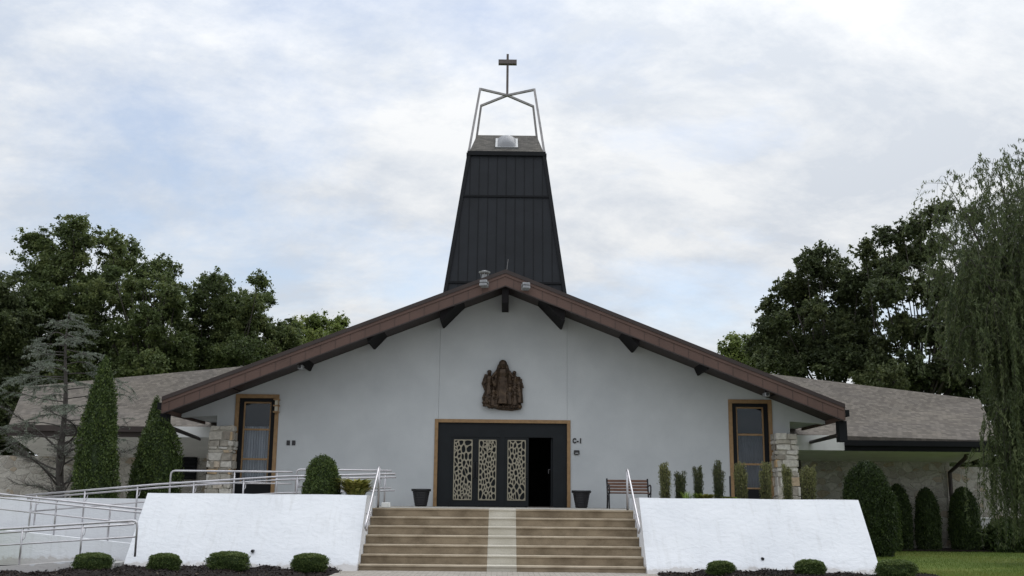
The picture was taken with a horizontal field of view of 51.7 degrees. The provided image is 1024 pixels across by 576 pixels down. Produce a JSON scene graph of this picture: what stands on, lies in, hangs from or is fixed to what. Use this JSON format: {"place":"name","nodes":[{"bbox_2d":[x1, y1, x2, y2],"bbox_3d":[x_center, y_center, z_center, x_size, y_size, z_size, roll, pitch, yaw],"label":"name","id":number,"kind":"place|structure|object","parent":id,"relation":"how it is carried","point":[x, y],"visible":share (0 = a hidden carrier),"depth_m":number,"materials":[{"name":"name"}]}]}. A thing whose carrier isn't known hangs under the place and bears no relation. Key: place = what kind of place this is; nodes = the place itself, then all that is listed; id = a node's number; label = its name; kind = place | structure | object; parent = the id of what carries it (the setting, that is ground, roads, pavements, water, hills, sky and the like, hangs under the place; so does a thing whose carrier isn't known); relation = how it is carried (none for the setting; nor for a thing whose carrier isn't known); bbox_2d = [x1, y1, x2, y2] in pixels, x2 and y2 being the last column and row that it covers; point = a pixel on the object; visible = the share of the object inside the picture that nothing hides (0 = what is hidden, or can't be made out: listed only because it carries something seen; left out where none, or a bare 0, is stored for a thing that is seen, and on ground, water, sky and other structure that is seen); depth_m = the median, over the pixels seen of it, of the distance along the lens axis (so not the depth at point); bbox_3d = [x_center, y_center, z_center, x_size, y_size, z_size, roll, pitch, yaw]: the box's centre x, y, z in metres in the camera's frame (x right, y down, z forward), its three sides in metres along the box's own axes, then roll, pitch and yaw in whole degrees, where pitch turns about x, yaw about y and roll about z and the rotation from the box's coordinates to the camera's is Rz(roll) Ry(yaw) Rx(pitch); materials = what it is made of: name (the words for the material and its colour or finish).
{"place":"outdoors","nodes":[
{"label":"outdoors","id":0,"kind":"place"},
{"bbox_2d":[330,570,657,575],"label":"paver path","id":1,"kind":"structure","parent":0,"point":[406,573],"depth_m":19.86,"materials":[{"name":"grey concrete"}]},
{"bbox_2d":[358,508,645,572],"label":"entrance steps","id":2,"kind":"structure","parent":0,"point":[493,540],"depth_m":21.56,"materials":[{"name":"concrete"}]},
{"bbox_2d":[364,466,379,530],"bbox_3d":[-2.901,4.306,21.722,0.122,1.322,2.050,1,-11,0],"label":"stair handrail","id":3,"kind":"object","parent":2,"relation":"on","point":[367,520],"visible":0.98,"depth_m":21.84,"materials":[{"name":"metal"}]},
{"bbox_2d":[626,469,640,533],"bbox_3d":[2.532,4.368,21.755,0.122,1.322,2.050,1,-11,0],"label":"stair handrail","id":4,"kind":"object","parent":2,"relation":"on","point":[637,522],"visible":1,"depth_m":22.00,"materials":[{"name":"metal"}]},
{"bbox_2d":[0,0,1023,455],"label":"sky","id":5,"kind":"structure","parent":0,"point":[694,149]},
{"bbox_2d":[678,490,695,498],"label":"ornamental grass","id":6,"kind":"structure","parent":0,"point":[686,495],"depth_m":22.35,"materials":[{"name":"green plant"}]},
{"bbox_2d":[876,550,1023,575],"bbox_3d":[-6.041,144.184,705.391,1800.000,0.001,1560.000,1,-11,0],"label":"lawn ground","id":7,"kind":"structure","parent":0,"point":[966,560],"depth_m":27.55,"materials":[{"name":"green plant"}]},
{"bbox_2d":[0,271,62,455],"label":"broadleaf tree","id":8,"kind":"object","parent":7,"relation":"on","point":[15,328],"visible":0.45,"depth_m":49.90,"materials":[{"name":"green plant"}]},
{"bbox_2d":[0,497,144,572],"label":"access ramp","id":9,"kind":"structure","parent":7,"relation":"on","point":[50,557],"depth_m":23.04,"materials":[{"name":"white paint"}]},
{"bbox_2d":[0,519,137,564],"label":"railing","id":10,"kind":"object","parent":9,"relation":"on","point":[81,539],"visible":0.96,"depth_m":20.20,"materials":[{"name":"metal"}]},
{"bbox_2d":[0,493,141,540],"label":"railing","id":11,"kind":"object","parent":9,"relation":"on","point":[69,501],"visible":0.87,"depth_m":21.81,"materials":[{"name":"metal"}]},
{"bbox_2d":[24,473,395,524],"bbox_3d":[-6.655,4.674,23.331,8.131,1.240,0.140,1,-11,0],"label":"railing","id":12,"kind":"object","parent":9,"relation":"on","point":[193,485],"visible":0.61,"depth_m":23.35,"materials":[{"name":"metal"}]},
{"bbox_2d":[169,470,292,493],"bbox_3d":[-6.591,4.637,24.717,2.867,0.728,0.042,1,-11,0],"label":"railing","id":13,"kind":"object","parent":9,"relation":"on","point":[235,471],"visible":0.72,"depth_m":24.76,"materials":[{"name":"metal"}]},
{"bbox_2d":[4,212,149,385],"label":"broadleaf tree","id":14,"kind":"object","parent":7,"relation":"on","point":[89,294],"visible":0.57,"depth_m":53.53,"materials":[{"name":"green plant"}]},
{"bbox_2d":[91,253,200,378],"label":"broadleaf tree","id":15,"kind":"object","parent":7,"relation":"on","point":[155,351],"visible":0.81,"depth_m":51.23,"materials":[{"name":"green plant"}]},
{"bbox_2d":[167,266,304,370],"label":"broadleaf tree","id":16,"kind":"object","parent":7,"relation":"on","point":[229,338],"visible":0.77,"depth_m":55.05,"materials":[{"name":"green plant"}]},
{"bbox_2d":[124,493,368,570],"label":"planter wall","id":17,"kind":"structure","parent":7,"relation":"on","point":[196,529],"depth_m":21.01,"materials":[{"name":"white paint"}]},
{"bbox_2d":[277,308,350,346],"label":"broadleaf tree","id":18,"kind":"object","parent":7,"relation":"on","point":[313,328],"visible":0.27,"depth_m":62.23,"materials":[{"name":"green plant"}]},
{"bbox_2d":[367,495,375,533],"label":"cheek wall","id":19,"kind":"structure","parent":7,"relation":"on","point":[373,504],"depth_m":22.62,"materials":[{"name":"white paint"}]},
{"bbox_2d":[0,563,939,575],"bbox_3d":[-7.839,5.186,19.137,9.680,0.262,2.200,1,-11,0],"label":"mulch bed","id":20,"kind":"object","parent":7,"relation":"on","point":[132,573],"visible":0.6,"depth_m":19.01,"materials":[{"name":"black wood"}]},
{"bbox_2d":[69,552,115,569],"bbox_3d":[-7.808,5.119,19.665,0.862,0.413,0.535,1,-11,0],"label":"boxwood shrub","id":21,"kind":"object","parent":20,"relation":"on","point":[94,560],"visible":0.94,"depth_m":19.53,"materials":[{"name":"green plant"}]},
{"bbox_2d":[145,552,182,570],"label":"boxwood shrub","id":22,"kind":"object","parent":20,"relation":"on","point":[169,561],"visible":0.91,"depth_m":19.56,"materials":[{"name":"green plant"}]},
{"bbox_2d":[203,550,251,571],"bbox_3d":[-5.296,5.107,19.691,0.916,0.425,0.601,1,-11,0],"label":"boxwood shrub","id":23,"kind":"object","parent":20,"relation":"on","point":[236,560],"visible":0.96,"depth_m":19.54,"materials":[{"name":"green plant"}]},
{"bbox_2d":[289,552,330,572],"bbox_3d":[-3.771,5.124,19.693,0.789,0.388,0.502,1,-11,0],"label":"boxwood shrub","id":24,"kind":"object","parent":20,"relation":"on","point":[308,562],"visible":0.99,"depth_m":19.56,"materials":[{"name":"green plant"}]},
{"bbox_2d":[0,269,993,547],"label":"church building","id":25,"kind":"structure","parent":7,"relation":"on","point":[400,393],"depth_m":30.95,"materials":[{"name":"white paint"}]},
{"bbox_2d":[232,394,279,493],"bbox_3d":[-7.456,4.668,30.755,1.270,3.114,0.363,1,-11,0],"label":"window","id":26,"kind":"structure","parent":25,"relation":"in","point":[256,450],"depth_m":30.80,"materials":[{"name":"brown wood"}]},
{"bbox_2d":[273,399,279,412],"bbox_3d":[-6.862,3.433,30.779,0.160,0.400,0.190,1,-11,0],"label":"wall lantern","id":27,"kind":"object","parent":25,"relation":"attached to","point":[276,405],"depth_m":30.71,"materials":[{"name":"beige glass"}]},
{"bbox_2d":[297,365,303,369],"bbox_3d":[-5.959,2.166,29.806,0.140,0.267,0.335,1,-11,0],"label":"security camera","id":28,"kind":"object","parent":25,"relation":"attached to","point":[300,367],"visible":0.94,"depth_m":29.65,"materials":[{"name":"black plastic"}]},
{"bbox_2d":[450,437,475,505],"bbox_3d":[-1.426,5.307,30.594,0.718,1.976,0.141,1,-11,0],"label":"door","id":29,"kind":"structure","parent":25,"relation":"in","point":[463,449],"depth_m":30.61,"materials":[{"name":"metal"}]},
{"bbox_2d":[479,280,488,287],"bbox_3d":[-0.758,-0.103,29.753,0.211,0.206,0.374,-3,-12,19],"label":"floodlight","id":30,"kind":"object","parent":25,"relation":"attached to","point":[484,284],"visible":1,"depth_m":29.63,"materials":[{"name":"plastic"}]},
{"bbox_2d":[479,270,489,277],"bbox_3d":[-0.806,-0.262,30.910,0.340,0.503,0.335,1,-11,0],"label":"roof vent","id":31,"kind":"object","parent":25,"relation":"on","point":[484,273],"visible":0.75,"depth_m":30.86,"materials":[{"name":"grey metal"}]},
{"bbox_2d":[475,437,499,505],"bbox_3d":[-0.715,5.315,30.598,0.691,1.976,0.141,1,-11,0],"label":"door","id":32,"kind":"structure","parent":25,"relation":"in","point":[487,448],"depth_m":30.62,"materials":[{"name":"metal"}]},
{"bbox_2d":[482,360,523,410],"bbox_3d":[-0.272,2.837,30.921,1.245,1.494,0.404,1,-11,0],"label":"relief sculpture","id":33,"kind":"object","parent":25,"relation":"attached to","point":[503,386],"visible":1,"depth_m":30.83,"materials":[{"name":"brown metal"}]},
{"bbox_2d":[443,54,566,292],"bbox_3d":[-0.237,-2.556,40.413,5.280,13.638,6.361,1,-11,0],"label":"church steeple","id":34,"kind":"object","parent":25,"relation":"on","point":[505,215],"visible":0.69,"depth_m":38.55,"materials":[{"name":"black metal"}]},
{"bbox_2d":[504,437,528,506],"bbox_3d":[0.130,5.325,30.603,0.703,1.976,0.141,1,-11,0],"label":"door","id":35,"kind":"structure","parent":25,"relation":"in","point":[516,459],"depth_m":30.62,"materials":[{"name":"metal"}]},
{"bbox_2d":[521,282,529,290],"bbox_3d":[0.364,-0.031,29.752,0.210,0.206,0.378,4,-12,-15],"label":"floodlight","id":36,"kind":"object","parent":25,"relation":"attached to","point":[525,286],"visible":1,"depth_m":29.61,"materials":[{"name":"plastic"}]},
{"bbox_2d":[548,438,552,506],"bbox_3d":[1.123,5.431,31.050,0.107,1.966,0.720,1,-11,0],"label":"door","id":37,"kind":"structure","parent":25,"relation":"in","point":[551,440],"depth_m":30.80,"materials":[{"name":"metal"}]},
{"bbox_2d":[728,399,773,498],"bbox_3d":[6.964,4.832,30.846,1.278,3.114,0.365,1,-11,0],"label":"window","id":38,"kind":"structure","parent":25,"relation":"in","point":[749,449],"depth_m":30.90,"materials":[{"name":"brown wood"}]},
{"bbox_2d":[762,391,769,397],"bbox_3d":[7.160,2.940,29.762,0.140,0.262,0.335,1,-11,0],"label":"security camera","id":39,"kind":"object","parent":25,"relation":"attached to","point":[766,394],"visible":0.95,"depth_m":29.61,"materials":[{"name":"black plastic"}]},
{"bbox_2d":[372,506,629,510],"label":"landing terrace","id":40,"kind":"structure","parent":7,"relation":"on","point":[453,507],"depth_m":26.03,"materials":[{"name":"concrete"}]},
{"bbox_2d":[204,425,237,493],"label":"stone pillar","id":41,"kind":"structure","parent":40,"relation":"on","point":[222,446],"depth_m":30.06,"materials":[{"name":"beige stone"}]},
{"bbox_2d":[294,468,391,501],"bbox_3d":[-3.960,4.694,24.728,2.256,0.901,0.042,1,-11,0],"label":"railing","id":42,"kind":"object","parent":40,"relation":"on","point":[384,487],"visible":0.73,"depth_m":24.79,"materials":[{"name":"metal"}]},
{"bbox_2d":[381,502,389,506],"bbox_3d":[-2.850,4.904,23.869,0.180,0.110,0.180,1,-11,0],"label":"post base","id":43,"kind":"object","parent":40,"relation":"on","point":[385,504],"visible":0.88,"depth_m":23.78,"materials":[{"name":"white concrete"}]},
{"bbox_2d":[411,489,430,506],"bbox_3d":[-2.555,5.886,29.651,0.556,0.485,0.556,1,-11,0],"label":"flower pot","id":44,"kind":"object","parent":40,"relation":"on","point":[420,496],"visible":0.96,"depth_m":29.48,"materials":[{"name":"black plastic"}]},
{"bbox_2d":[572,490,590,507],"bbox_3d":[1.951,5.938,29.679,0.556,0.485,0.556,1,-11,0],"label":"flower pot","id":45,"kind":"object","parent":40,"relation":"on","point":[581,498],"visible":0.99,"depth_m":29.50,"materials":[{"name":"black plastic"}]},
{"bbox_2d":[606,478,651,508],"bbox_3d":[3.147,5.547,28.483,1.154,0.816,0.700,1,-11,0],"label":"park bench","id":46,"kind":"object","parent":40,"relation":"on","point":[609,490],"visible":0.85,"depth_m":28.72,"materials":[{"name":"brown wood"}]},
{"bbox_2d":[729,476,730,495],"bbox_3d":[5.126,4.819,24.780,0.044,0.796,0.042,1,-11,0],"label":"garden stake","id":47,"kind":"object","parent":40,"relation":"on","point":[730,485],"visible":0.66,"depth_m":24.80,"materials":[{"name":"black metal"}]},
{"bbox_2d":[770,433,800,499],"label":"stone pillar","id":48,"kind":"structure","parent":40,"relation":"on","point":[784,447],"depth_m":30.18,"materials":[{"name":"beige stone"}]},
{"bbox_2d":[630,498,637,536],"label":"cheek wall","id":49,"kind":"structure","parent":7,"relation":"on","point":[632,505],"depth_m":22.59,"materials":[{"name":"white paint"}]},
{"bbox_2d":[717,331,788,375],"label":"broadleaf tree","id":50,"kind":"object","parent":7,"relation":"on","point":[732,349],"visible":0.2,"depth_m":60.03,"materials":[{"name":"green plant"}]},
{"bbox_2d":[637,498,877,574],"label":"planter wall","id":51,"kind":"structure","parent":7,"relation":"on","point":[681,535],"depth_m":21.04,"materials":[{"name":"white paint"}]},
{"bbox_2d":[658,569,937,575],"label":"mulch bed","id":52,"kind":"object","parent":7,"relation":"on","point":[734,573],"visible":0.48,"depth_m":19.80,"materials":[{"name":"black wood"}]},
{"bbox_2d":[705,560,736,575],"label":"boxwood shrub","id":53,"kind":"object","parent":52,"relation":"on","point":[718,567],"visible":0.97,"depth_m":19.63,"materials":[{"name":"green plant"}]},
{"bbox_2d":[793,558,826,574],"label":"boxwood shrub","id":54,"kind":"object","parent":52,"relation":"on","point":[811,566],"visible":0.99,"depth_m":19.64,"materials":[{"name":"green plant"}]},
{"bbox_2d":[872,559,919,575],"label":"boxwood shrub","id":55,"kind":"object","parent":52,"relation":"on","point":[895,567],"visible":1,"depth_m":19.61,"materials":[{"name":"green plant"}]},
{"bbox_2d":[740,239,882,382],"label":"broadleaf tree","id":56,"kind":"object","parent":7,"relation":"on","point":[828,345],"visible":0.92,"depth_m":54.18,"materials":[{"name":"green plant"}]},
{"bbox_2d":[841,460,900,556],"bbox_3d":[10.244,6.367,30.419,1.783,2.804,1.685,1,-11,0],"label":"conifer shrub","id":57,"kind":"object","parent":7,"relation":"on","point":[867,485],"visible":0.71,"depth_m":29.94,"materials":[{"name":"green plant"}]},
{"bbox_2d":[840,196,993,404],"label":"broadleaf tree","id":58,"kind":"object","parent":7,"relation":"on","point":[881,366],"visible":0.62,"depth_m":51.25,"materials":[{"name":"green plant"}]},
{"bbox_2d":[903,548,995,551],"bbox_3d":[14.539,8.549,34.462,9.300,0.065,2.100,1,-11,0],"label":"mulch bed","id":59,"kind":"object","parent":7,"relation":"on","point":[942,550],"visible":0.36,"depth_m":33.44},
{"bbox_2d":[889,496,903,551],"bbox_3d":[12.135,7.491,33.477,0.548,1.882,0.545,6,-12,-23],"label":"young conifer","id":60,"kind":"object","parent":59,"relation":"on","point":[899,540],"visible":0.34,"depth_m":33.30,"materials":[{"name":"green plant"}]},
{"bbox_2d":[891,483,914,549],"bbox_3d":[12.583,7.463,34.326,0.965,2.269,0.978,1,-11,0],"label":"conifer shrub","id":61,"kind":"object","parent":59,"relation":"on","point":[903,500],"visible":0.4,"depth_m":34.04,"materials":[{"name":"green plant"}]},
{"bbox_2d":[913,487,943,549],"bbox_3d":[13.494,7.528,34.289,0.935,2.159,0.944,1,-11,0],"label":"conifer shrub","id":62,"kind":"object","parent":59,"relation":"on","point":[928,530],"visible":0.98,"depth_m":34.06,"materials":[{"name":"green plant"}]},
{"bbox_2d":[947,486,983,549],"bbox_3d":[14.707,7.522,34.302,1.135,2.180,1.137,1,-11,0],"label":"conifer shrub","id":63,"kind":"object","parent":59,"relation":"on","point":[963,534],"visible":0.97,"depth_m":34.01,"materials":[{"name":"green plant"}]},
{"bbox_2d":[980,517,991,547],"bbox_3d":[15.536,8.114,34.808,0.440,1.075,0.450,1,-11,0],"label":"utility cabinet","id":64,"kind":"object","parent":59,"relation":"on","point":[987,520],"visible":0.22,"depth_m":34.69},
{"bbox_2d":[981,516,1023,552],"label":"hedge shrub","id":65,"kind":"object","parent":59,"relation":"on","point":[990,539],"visible":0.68,"depth_m":33.38,"materials":[{"name":"green plant"}]},
{"bbox_2d":[893,139,1023,548],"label":"weeping willow","id":66,"kind":"object","parent":7,"relation":"on","point":[994,330],"visible":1,"depth_m":27.29,"materials":[{"name":"green plant"}]},
{"bbox_2d":[949,383,1007,466],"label":"broadleaf tree","id":67,"kind":"object","parent":7,"relation":"on","point":[974,463],"visible":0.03,"depth_m":43.96,"materials":[{"name":"green plant"}]},
{"bbox_2d":[950,467,1021,517],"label":"garden wall","id":68,"kind":"structure","parent":7,"relation":"on","point":[958,475],"depth_m":36.03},
{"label":"bed soil","id":69,"kind":"structure","parent":7,"relation":"on","visible":0},
{"bbox_2d":[301,453,342,494],"bbox_3d":[-4.049,4.031,22.511,0.934,1.023,0.920,1,-11,0],"label":"cone shrub","id":70,"kind":"object","parent":69,"relation":"on","point":[322,474],"visible":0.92,"depth_m":22.29,"materials":[{"name":"green plant"}]},
{"bbox_2d":[331,478,378,494],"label":"variegated shrub","id":71,"kind":"object","parent":69,"relation":"on","point":[355,487],"visible":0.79,"depth_m":22.21,"materials":[{"name":"plant"}]},
{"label":"bed soil","id":72,"kind":"structure","parent":7,"relation":"on","visible":0},
{"bbox_2d":[658,462,671,497],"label":"upright shrub","id":73,"kind":"object","parent":72,"relation":"on","point":[664,472],"visible":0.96,"depth_m":22.54,"materials":[{"name":"green plant"}]},
{"bbox_2d":[673,470,687,497],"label":"upright shrub","id":74,"kind":"object","parent":72,"relation":"on","point":[680,482],"visible":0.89,"depth_m":22.54,"materials":[{"name":"green plant"}]},
{"bbox_2d":[691,465,703,496],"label":"upright shrub","id":75,"kind":"object","parent":72,"relation":"on","point":[697,475],"visible":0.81,"depth_m":22.57,"materials":[{"name":"green plant"}]},
{"bbox_2d":[696,494,717,498],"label":"hosta","id":76,"kind":"object","parent":72,"relation":"on","point":[706,496],"visible":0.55,"depth_m":22.18,"materials":[{"name":"green plant"}]},
{"bbox_2d":[711,460,726,497],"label":"upright shrub","id":77,"kind":"object","parent":72,"relation":"on","point":[718,486],"visible":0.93,"depth_m":22.52,"materials":[{"name":"green plant"}]},
{"bbox_2d":[733,461,748,498],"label":"upright shrub","id":78,"kind":"object","parent":72,"relation":"on","point":[740,477],"visible":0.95,"depth_m":22.57,"materials":[{"name":"green plant"}]},
{"bbox_2d":[758,461,772,498],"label":"upright shrub","id":79,"kind":"object","parent":72,"relation":"on","point":[765,483],"visible":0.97,"depth_m":22.56,"materials":[{"name":"green plant"}]},
{"bbox_2d":[781,464,793,499],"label":"upright shrub","id":80,"kind":"object","parent":72,"relation":"on","point":[787,482],"visible":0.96,"depth_m":22.57,"materials":[{"name":"green plant"}]},
{"bbox_2d":[798,464,816,499],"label":"upright shrub","id":81,"kind":"object","parent":72,"relation":"on","point":[808,480],"visible":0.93,"depth_m":22.51,"materials":[{"name":"green plant"}]},
{"label":"gravel yard","id":82,"kind":"structure","parent":0,"visible":0},
{"bbox_2d":[0,312,138,497],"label":"grey cedar","id":83,"kind":"object","parent":82,"relation":"on","point":[61,447],"visible":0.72,"depth_m":28.46,"materials":[{"name":"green plant"}]},
{"bbox_2d":[67,354,121,497],"bbox_3d":[-10.788,4.306,27.491,1.380,5.225,1.375,1,-11,0],"label":"arborvitae","id":84,"kind":"object","parent":82,"relation":"on","point":[96,459],"visible":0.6,"depth_m":27.29,"materials":[{"name":"green plant"}]},
{"bbox_2d":[136,395,161,455],"bbox_3d":[-10.392,5.288,30.439,1.089,4.446,1.127,1,-11,0],"label":"arborvitae","id":85,"kind":"object","parent":82,"relation":"on","point":[154,411],"visible":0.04,"depth_m":30.73,"materials":[{"name":"green plant"}]},
{"bbox_2d":[125,413,184,498],"bbox_3d":[-9.808,5.360,29.073,1.686,3.832,1.706,1,-11,0],"label":"arborvitae","id":86,"kind":"object","parent":82,"relation":"on","point":[158,459],"visible":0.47,"depth_m":28.82,"materials":[{"name":"green plant"}]}
]}

